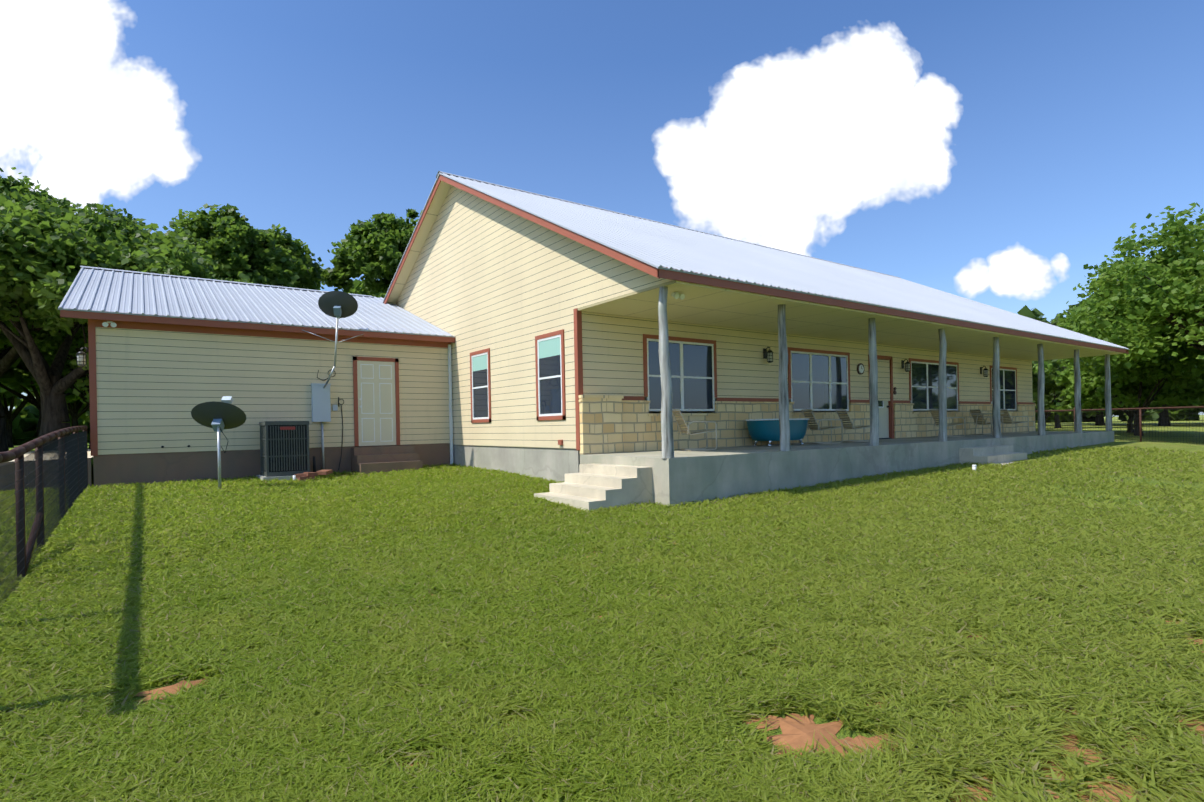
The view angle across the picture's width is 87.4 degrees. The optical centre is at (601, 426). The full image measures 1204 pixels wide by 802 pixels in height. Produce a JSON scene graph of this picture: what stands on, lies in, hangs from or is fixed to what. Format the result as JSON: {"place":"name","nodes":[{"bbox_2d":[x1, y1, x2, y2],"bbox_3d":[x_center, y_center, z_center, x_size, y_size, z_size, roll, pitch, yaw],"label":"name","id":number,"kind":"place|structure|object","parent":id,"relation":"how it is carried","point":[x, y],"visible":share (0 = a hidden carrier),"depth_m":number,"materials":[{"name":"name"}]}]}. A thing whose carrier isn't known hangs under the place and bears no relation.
{"place":"outdoors","nodes":[
{"label":"outdoors","id":0,"kind":"place"},
{"bbox_2d":[27,203,156,378],"bbox_3d":[-25.863,-4.728,32.854,10.467,12.815,10.429,-1,0,-36],"label":"oak","id":1,"kind":"object","parent":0,"point":[54,351],"depth_m":30.86,"materials":[{"name":"green plant"}]},
{"bbox_2d":[0,415,1203,801],"bbox_3d":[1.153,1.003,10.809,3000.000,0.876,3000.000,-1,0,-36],"label":"ground","id":2,"kind":"structure","parent":0,"point":[1174,437],"depth_m":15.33,"materials":[{"name":"green plant"}]},
{"bbox_2d":[13,392,24,406],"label":"tree","id":3,"kind":"object","parent":2,"relation":"on","point":[19,401],"visible":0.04,"depth_m":89.46,"materials":[{"name":"green plant"}]},
{"bbox_2d":[0,328,80,367],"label":"grove tree","id":4,"kind":"object","parent":2,"relation":"on","point":[17,361],"depth_m":33.20,"materials":[{"name":"green plant"}]},
{"bbox_2d":[0,370,83,445],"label":"grove tree","id":5,"kind":"object","parent":2,"relation":"on","point":[34,401],"depth_m":50.92,"materials":[{"name":"brown plant"}]},
{"bbox_2d":[0,386,85,446],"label":"tree","id":6,"kind":"object","parent":2,"relation":"on","point":[10,417],"depth_m":69.62,"materials":[{"name":"brown plant"}]},
{"bbox_2d":[0,167,87,451],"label":"oak","id":7,"kind":"object","parent":2,"relation":"on","point":[8,183],"depth_m":26.78,"materials":[{"name":"green plant"}]},
{"bbox_2d":[0,426,87,606],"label":"pipe fence","id":8,"kind":"object","parent":2,"relation":"on","point":[73,454],"visible":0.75,"depth_m":7.34,"materials":[{"name":"brown metal"}]},
{"bbox_2d":[0,376,89,433],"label":"tree","id":9,"kind":"object","parent":2,"relation":"on","point":[73,413],"depth_m":72.46,"materials":[{"name":"plant"}]},
{"bbox_2d":[0,335,90,448],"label":"grove tree","id":10,"kind":"object","parent":2,"relation":"on","point":[19,376],"depth_m":43.17,"materials":[{"name":"green plant"}]},
{"bbox_2d":[0,449,92,491],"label":"garage apron","id":11,"kind":"object","parent":2,"relation":"on","point":[7,468],"visible":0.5,"depth_m":13.03,"materials":[{"name":"concrete"}]},
{"bbox_2d":[12,396,89,444],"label":"brush","id":12,"kind":"object","parent":2,"relation":"on","point":[24,425],"visible":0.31,"depth_m":89.10,"materials":[{"name":"green plant"}]},
{"bbox_2d":[69,404,89,423],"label":"tree","id":13,"kind":"object","parent":2,"relation":"on","point":[85,416],"visible":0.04,"depth_m":80.94,"materials":[{"name":"green plant"}]},
{"bbox_2d":[0,186,252,449],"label":"oak","id":14,"kind":"object","parent":2,"relation":"on","point":[47,250],"depth_m":21.65,"materials":[{"name":"green plant"}]},
{"bbox_2d":[191,396,245,489],"bbox_3d":[-7.843,0.386,12.989,0.846,2.042,0.862,-1,0,29],"label":"satellite dish","id":15,"kind":"object","parent":2,"relation":"on","point":[219,417],"visible":0.96,"depth_m":12.84,"materials":[{"name":"grey metal"}]},
{"bbox_2d":[166,203,324,289],"bbox_3d":[-19.096,-4.809,33.900,10.848,12.718,10.054,-1,0,-36],"label":"oak","id":16,"kind":"object","parent":2,"relation":"on","point":[231,241],"visible":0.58,"depth_m":31.46,"materials":[{"name":"green plant"}]},
{"bbox_2d":[60,308,454,485],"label":"wing","id":17,"kind":"structure","parent":2,"relation":"on","point":[154,381],"depth_m":15.13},
{"bbox_2d":[76,347,88,365],"bbox_3d":[-11.405,-1.528,13.858,0.270,0.420,0.200,-1,0,-36],"label":"wall lantern","id":18,"kind":"object","parent":17,"relation":"attached to","point":[81,358],"visible":0.96,"depth_m":13.79,"materials":[{"name":"glass"}]},
{"bbox_2d":[58,266,454,337],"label":"wing roof","id":19,"kind":"structure","parent":17,"relation":"on","point":[105,290],"depth_m":17.15,"materials":[{"name":"silver metal"}]},
{"bbox_2d":[303,291,362,388],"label":"satellite dish","id":20,"kind":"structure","parent":17,"relation":"attached to","point":[337,305],"depth_m":15.91,"materials":[{"name":"grey metal"}]},
{"bbox_2d":[256,421,309,481],"bbox_3d":[-7.639,0.589,15.229,1.170,1.400,1.267,-1,0,-36],"label":"ac condenser","id":21,"kind":"object","parent":2,"relation":"on","point":[284,450],"visible":1,"depth_m":14.75,"materials":[{"name":"black metal"}]},
{"bbox_2d":[294,470,332,480],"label":"bricks","id":22,"kind":"object","parent":2,"relation":"on","point":[306,475],"visible":0.88,"depth_m":14.64,"materials":[{"name":"red brick"}]},
{"bbox_2d":[348,279,386,297],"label":"grove tree","id":23,"kind":"object","parent":2,"relation":"on","point":[356,289],"visible":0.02,"depth_m":47.70,"materials":[{"name":"green plant"}]},
{"bbox_2d":[320,208,422,294],"bbox_3d":[-11.632,-5.680,35.898,7.936,13.897,8.065,-1,0,-36],"label":"oak","id":24,"kind":"object","parent":2,"relation":"on","point":[371,251],"visible":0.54,"depth_m":33.64,"materials":[{"name":"green plant"}]},
{"bbox_2d":[102,292,976,479],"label":"utilities","id":25,"kind":"object","parent":2,"relation":"on","point":[321,403],"visible":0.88,"depth_m":16.22,"materials":[{"name":"grey metal"}]},
{"bbox_2d":[0,445,1203,801],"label":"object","id":26,"kind":"object","parent":2,"relation":"on","point":[684,749],"depth_m":3.80,"materials":[{"name":"green plant"}]},
{"bbox_2d":[125,487,1203,801],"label":"dirt patches","id":27,"kind":"object","parent":2,"relation":"on","point":[797,735],"visible":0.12,"depth_m":2.77,"materials":[{"name":"brown soil"}]},
{"bbox_2d":[384,174,1128,505],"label":"house","id":28,"kind":"structure","parent":2,"relation":"on","point":[506,283],"depth_m":15.28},
{"bbox_2d":[353,329,1016,445],"bbox_3d":[5.991,-0.865,18.755,25.059,2.653,5.482,-1,0,-20],"label":"window and door trim","id":29,"kind":"structure","parent":28,"relation":"on","point":[818,380],"depth_m":17.03,"materials":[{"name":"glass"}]},
{"bbox_2d":[672,409,716,450],"bbox_3d":[2.024,0.080,13.909,0.850,0.906,0.632,-1,0,-11],"label":"sling chair","id":30,"kind":"object","parent":28,"relation":"on","point":[679,423],"visible":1,"depth_m":13.75,"materials":[{"name":"beige metal"}]},
{"bbox_2d":[382,171,1129,349],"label":"roof","id":31,"kind":"structure","parent":28,"relation":"on","point":[657,244],"depth_m":16.97,"materials":[{"name":"silver metal"}]},
{"bbox_2d":[763,347,773,362],"bbox_3d":[4.335,-1.856,16.362,0.200,0.420,0.270,-1,0,-36],"label":"porch lantern","id":32,"kind":"object","parent":28,"relation":"attached to","point":[768,355],"visible":1,"depth_m":16.31,"materials":[{"name":"black metal"}]},
{"bbox_2d":[745,418,808,446],"bbox_3d":[4.446,0.162,15.889,2.163,0.689,0.811,-1,0,-36],"label":"bathtub","id":33,"kind":"object","parent":28,"relation":"on","point":[768,430],"visible":0.83,"depth_m":15.34,"materials":[{"name":"blue ceramic"}]},
{"bbox_2d":[802,409,842,443],"bbox_3d":[5.811,0.006,16.664,0.850,0.906,0.632,-1,0,-6],"label":"sling chair","id":34,"kind":"object","parent":28,"relation":"on","point":[814,427],"visible":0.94,"depth_m":16.54,"materials":[{"name":"beige metal"}]},
{"bbox_2d":[836,409,869,441],"bbox_3d":[7.066,-0.019,17.574,0.850,0.906,0.632,-1,0,-6],"label":"sling chair","id":35,"kind":"object","parent":28,"relation":"on","point":[847,418],"visible":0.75,"depth_m":17.53,"materials":[{"name":"beige"}]},
{"bbox_2d":[857,363,896,394],"bbox_3d":[8.544,-1.451,19.538,2.150,0.917,0.060,-1,0,-36],"label":"wall decoration","id":36,"kind":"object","parent":28,"relation":"attached to","point":[860,368],"depth_m":18.98,"materials":[{"name":"white"}]},
{"bbox_2d":[658,286,1111,457],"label":"porch columns","id":37,"kind":"structure","parent":28,"relation":"on","point":[666,414],"depth_m":14.64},
{"bbox_2d":[901,359,910,371],"bbox_3d":[9.839,-1.964,20.354,0.200,0.420,0.270,-1,0,-36],"label":"porch lantern","id":38,"kind":"object","parent":28,"relation":"attached to","point":[907,366],"visible":1,"depth_m":20.29,"materials":[{"name":"black metal"}]},
{"bbox_2d":[930,409,965,436],"bbox_3d":[11.315,-0.102,20.656,0.850,0.906,0.632,-1,0,-6],"label":"sling chair","id":39,"kind":"object","parent":28,"relation":"on","point":[934,413],"visible":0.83,"depth_m":20.65,"materials":[{"name":"beige"}]},
{"bbox_2d":[980,366,987,376],"bbox_3d":[14.355,-2.053,23.629,0.200,0.420,0.270,-1,0,-36],"label":"porch lantern","id":40,"kind":"object","parent":28,"relation":"attached to","point":[985,371],"visible":1,"depth_m":23.57,"materials":[{"name":"black metal"}]},
{"bbox_2d":[969,409,1003,434],"bbox_3d":[13.673,-0.148,22.431,0.850,0.906,0.632,-1,0,-4],"label":"sling chair","id":41,"kind":"object","parent":28,"relation":"on","point":[980,417],"visible":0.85,"depth_m":22.35,"materials":[{"name":"beige"}]},
{"bbox_2d":[970,413,1003,434],"bbox_3d":[13.344,-0.066,21.824,1.000,0.772,1.000,-1,0,-36],"label":"patio table","id":42,"kind":"object","parent":28,"relation":"on","point":[977,414],"visible":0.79,"depth_m":21.77,"materials":[{"name":"beige metal"}]},
{"bbox_2d":[1000,409,1028,432],"bbox_3d":[15.413,-0.182,23.690,0.850,0.906,0.632,-1,0,-6],"label":"sling chair","id":43,"kind":"object","parent":28,"relation":"on","point":[1006,415],"visible":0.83,"depth_m":23.56,"materials":[{"name":"beige"}]},
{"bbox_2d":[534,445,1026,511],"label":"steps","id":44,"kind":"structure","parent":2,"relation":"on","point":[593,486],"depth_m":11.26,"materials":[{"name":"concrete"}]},
{"bbox_2d":[1033,391,1061,414],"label":"tree","id":45,"kind":"object","parent":2,"relation":"on","point":[1049,399],"depth_m":49.28,"materials":[{"name":"green plant"}]},
{"bbox_2d":[1034,362,1064,427],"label":"tree","id":46,"kind":"object","parent":2,"relation":"on","point":[1056,418],"depth_m":57.22,"materials":[{"name":"plant"}]},
{"bbox_2d":[1017,302,1104,424],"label":"tree","id":47,"kind":"object","parent":2,"relation":"on","point":[1035,313],"depth_m":75.01,"materials":[{"name":"green plant"}]},
{"bbox_2d":[1032,359,1098,426],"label":"tree","id":48,"kind":"object","parent":2,"relation":"on","point":[1050,383],"depth_m":43.52,"materials":[{"name":"green plant"}]},
{"bbox_2d":[1032,321,1203,435],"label":"tree","id":49,"kind":"object","parent":2,"relation":"on","point":[1191,387],"depth_m":36.54,"materials":[{"name":"green plant"}]},
{"bbox_2d":[1035,398,1203,422],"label":"brush","id":50,"kind":"object","parent":2,"relation":"on","point":[1179,415],"visible":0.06,"depth_m":105.53,"materials":[{"name":"green plant"}]},
{"bbox_2d":[1035,406,1203,443],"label":"fence","id":51,"kind":"object","parent":2,"relation":"on","point":[1047,411],"visible":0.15,"depth_m":27.55,"materials":[{"name":"brown wood"}]},
{"bbox_2d":[1079,293,1170,425],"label":"tree","id":52,"kind":"object","parent":2,"relation":"on","point":[1164,414],"depth_m":61.42,"materials":[{"name":"brown plant"}]},
{"bbox_2d":[1053,202,1203,377],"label":"tree","id":53,"kind":"object","parent":2,"relation":"on","point":[1126,302],"depth_m":28.52,"materials":[{"name":"green plant"}]},
{"bbox_2d":[1062,353,1202,432],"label":"tree","id":54,"kind":"object","parent":2,"relation":"on","point":[1145,389],"depth_m":41.13,"materials":[{"name":"green plant"}]},
{"bbox_2d":[0,0,1203,416],"label":"sky","id":55,"kind":"structure","parent":0,"point":[988,152],"materials":[{"name":"blue"}]}
]}

